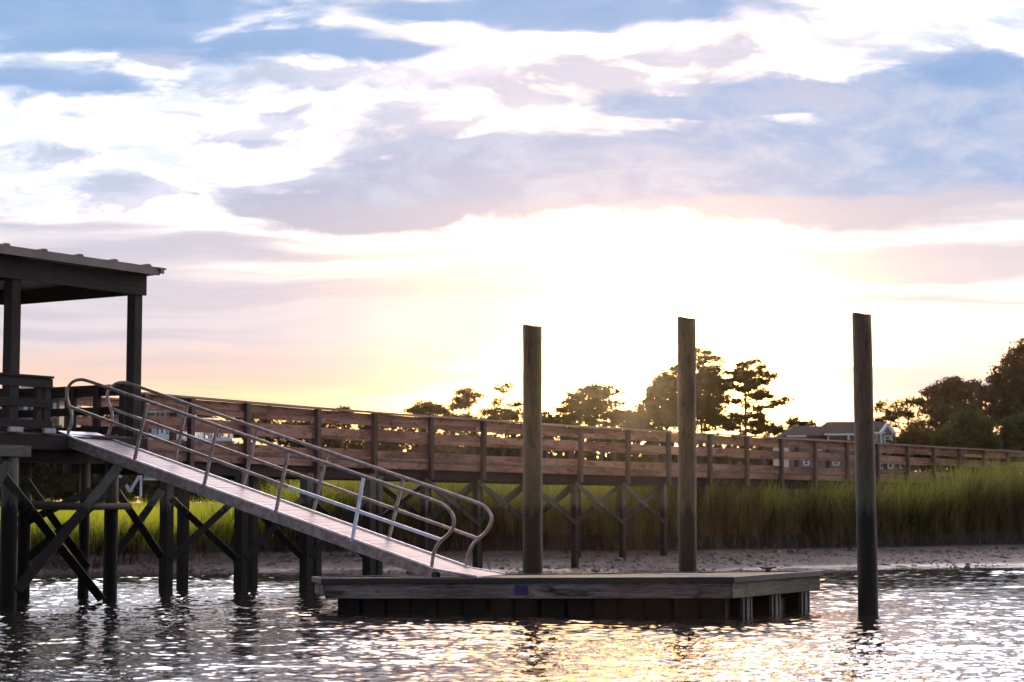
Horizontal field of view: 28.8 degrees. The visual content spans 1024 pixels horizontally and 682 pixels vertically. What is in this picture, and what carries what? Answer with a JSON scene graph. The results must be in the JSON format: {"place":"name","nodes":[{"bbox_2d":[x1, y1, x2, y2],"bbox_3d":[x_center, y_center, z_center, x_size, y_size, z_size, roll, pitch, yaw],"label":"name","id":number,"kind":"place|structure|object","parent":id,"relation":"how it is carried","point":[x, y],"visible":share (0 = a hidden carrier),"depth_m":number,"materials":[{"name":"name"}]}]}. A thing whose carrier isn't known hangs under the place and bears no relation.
{"place":"outdoors","nodes":[
{"label":"outdoors","id":0,"kind":"place"},
{"bbox_2d":[19,386,80,427],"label":"house","id":1,"kind":"structure","parent":0,"point":[58,403],"depth_m":160.16,"materials":[{"name":"beige"}]},
{"bbox_2d":[0,567,1023,681],"bbox_3d":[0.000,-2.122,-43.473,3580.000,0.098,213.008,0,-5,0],"label":"water","id":2,"kind":"structure","parent":0,"point":[955,624],"depth_m":25.11,"materials":[{"name":"black liquid"}]},
{"bbox_2d":[0,243,165,608],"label":"pavilion","id":3,"kind":"structure","parent":2,"relation":"in","point":[32,276],"depth_m":35.75,"materials":[{"name":"brown wood"}]},
{"bbox_2d":[523,324,542,573],"bbox_3d":[0.352,2.801,33.784,0.339,6.190,0.335,0,-5,0],"label":"mooring piling","id":4,"kind":"object","parent":2,"relation":"in","point":[532,458],"visible":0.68,"depth_m":33.73,"materials":[{"name":"brown wood"}]},
{"bbox_2d":[312,566,822,617],"bbox_3d":[0.897,4.126,31.509,8.458,1.059,3.280,0,-5,0],"label":"floating dock","id":5,"kind":"object","parent":2,"relation":"on","point":[660,595],"visible":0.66,"depth_m":30.86,"materials":[{"name":"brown wood"}]},
{"bbox_2d":[59,378,504,577],"bbox_3d":[-4.018,2.254,33.929,8.751,3.455,1.376,-3,-6,30],"label":"gangway","id":6,"kind":"object","parent":5,"relation":"on","point":[354,537],"visible":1,"depth_m":33.72,"materials":[{"name":"metal"}]},
{"bbox_2d":[662,573,699,574],"bbox_3d":[2.641,3.641,31.120,0.587,0.024,0.024,0,-5,0],"label":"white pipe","id":7,"kind":"object","parent":5,"relation":"on","point":[680,573],"visible":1,"depth_m":31.11,"materials":[{"name":"white plastic"}]},
{"bbox_2d":[677,316,696,571],"bbox_3d":[2.995,2.740,33.990,0.336,6.348,0.321,0,-5,0],"label":"mooring piling","id":8,"kind":"object","parent":2,"relation":"in","point":[686,403],"visible":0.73,"depth_m":33.95,"materials":[{"name":"brown wood"}]},
{"bbox_2d":[852,312,877,614],"bbox_3d":[5.584,2.613,31.392,0.359,6.154,0.324,0,-5,0],"label":"mooring piling","id":9,"kind":"object","parent":2,"relation":"in","point":[867,561],"visible":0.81,"depth_m":31.33,"materials":[{"name":"brown wood"}]},
{"bbox_2d":[0,0,1023,502],"label":"sky","id":10,"kind":"structure","parent":0,"point":[367,205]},
{"bbox_2d":[30,503,1023,574],"bbox_3d":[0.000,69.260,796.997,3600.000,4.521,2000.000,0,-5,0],"label":"ground","id":11,"kind":"structure","parent":0,"point":[830,561],"depth_m":57.10,"materials":[{"name":"soil"}]},
{"bbox_2d":[31,485,64,500],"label":"leafy tree","id":12,"kind":"object","parent":11,"relation":"on","point":[45,493],"visible":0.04,"depth_m":195.47,"materials":[{"name":"green plant"}]},
{"bbox_2d":[0,418,99,493],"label":"leafy tree","id":13,"kind":"object","parent":11,"relation":"on","point":[44,473],"visible":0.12,"depth_m":138.84,"materials":[{"name":"green plant"}]},
{"bbox_2d":[38,478,73,501],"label":"leafy tree","id":14,"kind":"object","parent":11,"relation":"on","point":[65,492],"visible":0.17,"depth_m":198.08,"materials":[{"name":"green plant"}]},
{"bbox_2d":[63,407,90,502],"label":"leafy tree","id":15,"kind":"object","parent":11,"relation":"on","point":[70,492],"visible":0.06,"depth_m":199.27,"materials":[{"name":"green plant"}]},
{"bbox_2d":[57,434,126,493],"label":"leafy tree","id":16,"kind":"object","parent":11,"relation":"on","point":[75,487],"visible":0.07,"depth_m":144.01,"materials":[{"name":"green plant"}]},
{"bbox_2d":[83,406,128,502],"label":"leafy tree","id":17,"kind":"object","parent":11,"relation":"on","point":[107,416],"visible":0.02,"depth_m":198.64,"materials":[{"name":"green plant"}]},
{"bbox_2d":[119,475,141,502],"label":"leafy tree","id":18,"kind":"object","parent":11,"relation":"on","point":[130,498],"visible":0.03,"depth_m":199.51,"materials":[{"name":"green plant"}]},
{"bbox_2d":[121,475,159,502],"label":"leafy tree","id":19,"kind":"object","parent":11,"relation":"on","point":[135,490],"visible":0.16,"depth_m":191.05,"materials":[{"name":"green plant"}]},
{"bbox_2d":[142,476,195,501],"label":"leafy tree","id":20,"kind":"object","parent":11,"relation":"on","point":[153,486],"visible":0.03,"depth_m":188.57,"materials":[{"name":"green plant"}]},
{"bbox_2d":[0,479,355,553],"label":"bright marsh grass","id":21,"kind":"structure","parent":11,"relation":"on","point":[149,518],"depth_m":54.35,"materials":[{"name":"green plant"}]},
{"bbox_2d":[119,405,237,496],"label":"house","id":22,"kind":"structure","parent":11,"relation":"on","point":[162,433],"depth_m":149.62,"materials":[{"name":"white"}]},
{"bbox_2d":[189,433,211,502],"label":"leafy tree","id":23,"kind":"object","parent":11,"relation":"on","point":[197,500],"visible":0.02,"depth_m":194.10,"materials":[{"name":"green plant"}]},
{"bbox_2d":[191,433,241,502],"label":"leafy tree","id":24,"kind":"object","parent":11,"relation":"on","point":[202,497],"visible":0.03,"depth_m":189.01,"materials":[{"name":"green plant"}]},
{"bbox_2d":[225,417,269,492],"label":"leafy tree","id":25,"kind":"object","parent":11,"relation":"on","point":[260,479],"visible":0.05,"depth_m":190.38,"materials":[{"name":"green plant"}]},
{"bbox_2d":[256,405,282,495],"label":"leafy tree","id":26,"kind":"object","parent":11,"relation":"on","point":[270,439],"visible":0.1,"depth_m":199.71,"materials":[{"name":"green plant"}]},
{"bbox_2d":[266,421,313,497],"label":"leafy tree","id":27,"kind":"object","parent":11,"relation":"on","point":[284,442],"visible":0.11,"depth_m":194.68,"materials":[{"name":"green plant"}]},
{"bbox_2d":[302,422,345,482],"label":"leafy tree","id":28,"kind":"object","parent":11,"relation":"on","point":[334,444],"visible":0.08,"depth_m":195.98,"materials":[{"name":"green plant"}]},
{"bbox_2d":[328,405,353,481],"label":"pine tree","id":29,"kind":"object","parent":11,"relation":"on","point":[341,425],"visible":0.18,"depth_m":177.83,"materials":[{"name":"green plant"}]},
{"bbox_2d":[326,424,359,483],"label":"leafy tree","id":30,"kind":"object","parent":11,"relation":"on","point":[348,445],"visible":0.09,"depth_m":197.09,"materials":[{"name":"green plant"}]},
{"bbox_2d":[344,424,389,490],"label":"leafy tree","id":31,"kind":"object","parent":11,"relation":"on","point":[358,444],"visible":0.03,"depth_m":194.69,"materials":[{"name":"green plant"}]},
{"bbox_2d":[378,426,407,488],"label":"leafy tree","id":32,"kind":"object","parent":11,"relation":"on","point":[394,446],"visible":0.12,"depth_m":195.30,"materials":[{"name":"green plant"}]},
{"bbox_2d":[0,490,791,515],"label":"marsh grass","id":33,"kind":"structure","parent":11,"relation":"on","point":[137,503],"depth_m":113.04,"materials":[{"name":"green plant"}]},
{"bbox_2d":[394,416,440,486],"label":"leafy tree","id":34,"kind":"object","parent":11,"relation":"on","point":[414,447],"visible":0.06,"depth_m":189.36,"materials":[{"name":"green plant"}]},
{"bbox_2d":[403,399,451,451],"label":"pine tree","id":35,"kind":"object","parent":11,"relation":"on","point":[424,407],"visible":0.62,"depth_m":177.77,"materials":[{"name":"green plant"}]},
{"bbox_2d":[434,430,462,489],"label":"leafy tree","id":36,"kind":"object","parent":11,"relation":"on","point":[445,449],"visible":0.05,"depth_m":192.46,"materials":[{"name":"green plant"}]},
{"bbox_2d":[446,387,486,453],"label":"pine tree","id":37,"kind":"object","parent":11,"relation":"on","point":[464,398],"visible":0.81,"depth_m":177.88,"materials":[{"name":"green plant"}]},
{"bbox_2d":[449,431,495,485],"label":"leafy tree","id":38,"kind":"object","parent":11,"relation":"on","point":[459,450],"visible":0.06,"depth_m":188.93,"materials":[{"name":"green plant"}]},
{"bbox_2d":[486,433,503,455],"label":"leafy tree","id":39,"kind":"object","parent":11,"relation":"on","point":[492,449],"visible":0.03,"depth_m":193.84,"materials":[{"name":"green plant"}]},
{"bbox_2d":[474,382,522,455],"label":"pine tree","id":40,"kind":"object","parent":11,"relation":"on","point":[505,413],"visible":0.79,"depth_m":177.81,"materials":[{"name":"green plant"}]},
{"bbox_2d":[495,434,519,487],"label":"leafy tree","id":41,"kind":"object","parent":11,"relation":"on","point":[512,452],"visible":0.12,"depth_m":191.90,"materials":[{"name":"green plant"}]},
{"bbox_2d":[30,505,1023,570],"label":"bank edge grass","id":42,"kind":"structure","parent":11,"relation":"on","point":[828,533],"depth_m":57.77,"materials":[{"name":"green plant"}]},
{"bbox_2d":[31,456,1023,552],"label":"dry marsh grass","id":43,"kind":"structure","parent":11,"relation":"on","point":[988,523],"depth_m":60.39,"materials":[{"name":"green plant"}]},
{"bbox_2d":[38,537,1023,573],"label":"shore stones","id":44,"kind":"object","parent":11,"relation":"on","point":[736,560],"visible":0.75,"depth_m":55.46,"materials":[{"name":"grey stone"}]},
{"bbox_2d":[63,392,1023,591],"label":"boardwalk","id":45,"kind":"structure","parent":11,"relation":"on","point":[472,468],"depth_m":48.52,"materials":[{"name":"brown wood"}]},
{"bbox_2d":[542,411,566,488],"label":"leafy tree","id":46,"kind":"object","parent":11,"relation":"on","point":[551,453],"visible":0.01,"depth_m":197.67,"materials":[{"name":"green plant"}]},
{"bbox_2d":[542,410,583,491],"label":"pine tree","id":47,"kind":"object","parent":11,"relation":"on","point":[552,418],"visible":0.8,"depth_m":177.72,"materials":[{"name":"green plant"}]},
{"bbox_2d":[547,421,598,488],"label":"leafy tree","id":48,"kind":"object","parent":11,"relation":"on","point":[585,453],"visible":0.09,"depth_m":191.12,"materials":[{"name":"green plant"}]},
{"bbox_2d":[582,419,607,460],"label":"leafy tree","id":49,"kind":"object","parent":11,"relation":"on","point":[589,423],"visible":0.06,"depth_m":196.73,"materials":[{"name":"green plant"}]},
{"bbox_2d":[550,382,641,487],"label":"pine tree","id":50,"kind":"object","parent":11,"relation":"on","point":[593,404],"visible":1,"depth_m":177.72,"materials":[{"name":"green plant"}]},
{"bbox_2d":[587,419,634,488],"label":"leafy tree","id":51,"kind":"object","parent":11,"relation":"on","point":[620,456],"visible":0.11,"depth_m":193.78,"materials":[{"name":"green plant"}]},
{"bbox_2d":[631,415,650,487],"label":"leafy tree","id":52,"kind":"object","parent":11,"relation":"on","point":[636,457],"visible":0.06,"depth_m":198.83,"materials":[{"name":"green plant"}]},
{"bbox_2d":[259,446,1023,539],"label":"marsh grass","id":53,"kind":"structure","parent":11,"relation":"on","point":[899,492],"depth_m":59.91,"materials":[{"name":"green plant"}]},
{"bbox_2d":[613,361,696,462],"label":"oak tree","id":54,"kind":"object","parent":11,"relation":"on","point":[655,407],"visible":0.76,"depth_m":181.61,"materials":[{"name":"green plant"}]},
{"bbox_2d":[640,428,677,488],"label":"leafy tree","id":55,"kind":"object","parent":11,"relation":"on","point":[649,457],"visible":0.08,"depth_m":190.59,"materials":[{"name":"green plant"}]},
{"bbox_2d":[672,346,738,463],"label":"pine tree","id":56,"kind":"object","parent":11,"relation":"on","point":[711,399],"visible":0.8,"depth_m":179.71,"materials":[{"name":"green plant"}]},
{"bbox_2d":[696,432,743,490],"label":"leafy tree","id":57,"kind":"object","parent":11,"relation":"on","point":[717,459],"visible":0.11,"depth_m":191.69,"materials":[{"name":"green plant"}]},
{"bbox_2d":[724,430,768,490],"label":"leafy tree","id":58,"kind":"object","parent":11,"relation":"on","point":[753,461],"visible":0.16,"depth_m":193.27,"materials":[{"name":"green plant"}]},
{"bbox_2d":[718,358,794,488],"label":"pine tree","id":59,"kind":"object","parent":11,"relation":"on","point":[743,374],"visible":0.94,"depth_m":173.98,"materials":[{"name":"green plant"}]},
{"bbox_2d":[754,435,772,465],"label":"leafy tree","id":60,"kind":"object","parent":11,"relation":"on","point":[769,462],"visible":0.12,"depth_m":199.25,"materials":[{"name":"green plant"}]},
{"bbox_2d":[767,416,812,436],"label":"leafy tree","id":61,"kind":"object","parent":11,"relation":"on","point":[779,429],"visible":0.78,"depth_m":167.80,"materials":[{"name":"green plant"}]},
{"bbox_2d":[808,418,816,425],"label":"leafy tree","id":62,"kind":"object","parent":11,"relation":"on","point":[812,423],"visible":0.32,"depth_m":177.88,"materials":[{"name":"green plant"}]},
{"bbox_2d":[873,397,923,432],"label":"oak tree","id":63,"kind":"object","parent":11,"relation":"on","point":[891,416],"visible":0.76,"depth_m":173.93,"materials":[{"name":"green plant"}]},
{"bbox_2d":[908,375,981,429],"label":"oak tree","id":64,"kind":"object","parent":11,"relation":"on","point":[943,400],"visible":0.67,"depth_m":171.71,"materials":[{"name":"green plant"}]},
{"bbox_2d":[886,423,1023,473],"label":"leafy tree","id":65,"kind":"object","parent":11,"relation":"on","point":[914,436],"visible":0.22,"depth_m":144.25,"materials":[{"name":"green plant"}]},
{"bbox_2d":[930,408,1003,471],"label":"leafy tree","id":66,"kind":"object","parent":11,"relation":"on","point":[968,428],"visible":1,"depth_m":134.62,"materials":[{"name":"green plant"}]},
{"bbox_2d":[963,354,1023,430],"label":"oak tree","id":67,"kind":"object","parent":11,"relation":"on","point":[1006,385],"visible":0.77,"depth_m":167.73,"materials":[{"name":"green plant"}]},
{"bbox_2d":[995,410,1023,469],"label":"leafy tree","id":68,"kind":"object","parent":11,"relation":"on","point":[1012,433],"visible":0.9,"depth_m":137.67,"materials":[{"name":"green plant"}]},
{"bbox_2d":[1001,338,1023,472],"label":"pine tree","id":69,"kind":"object","parent":11,"relation":"on","point":[1018,350],"visible":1,"depth_m":166.35,"materials":[{"name":"green plant"}]},
{"bbox_2d":[773,422,903,492],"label":"house","id":70,"kind":"structure","parent":0,"point":[842,431],"depth_m":150.12,"materials":[{"name":"beige"}]},
{"bbox_2d":[884,435,890,442],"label":"window","id":71,"kind":"structure","parent":70,"relation":"in","point":[886,437],"depth_m":148.66,"materials":[{"name":"grey glass"}]}
]}

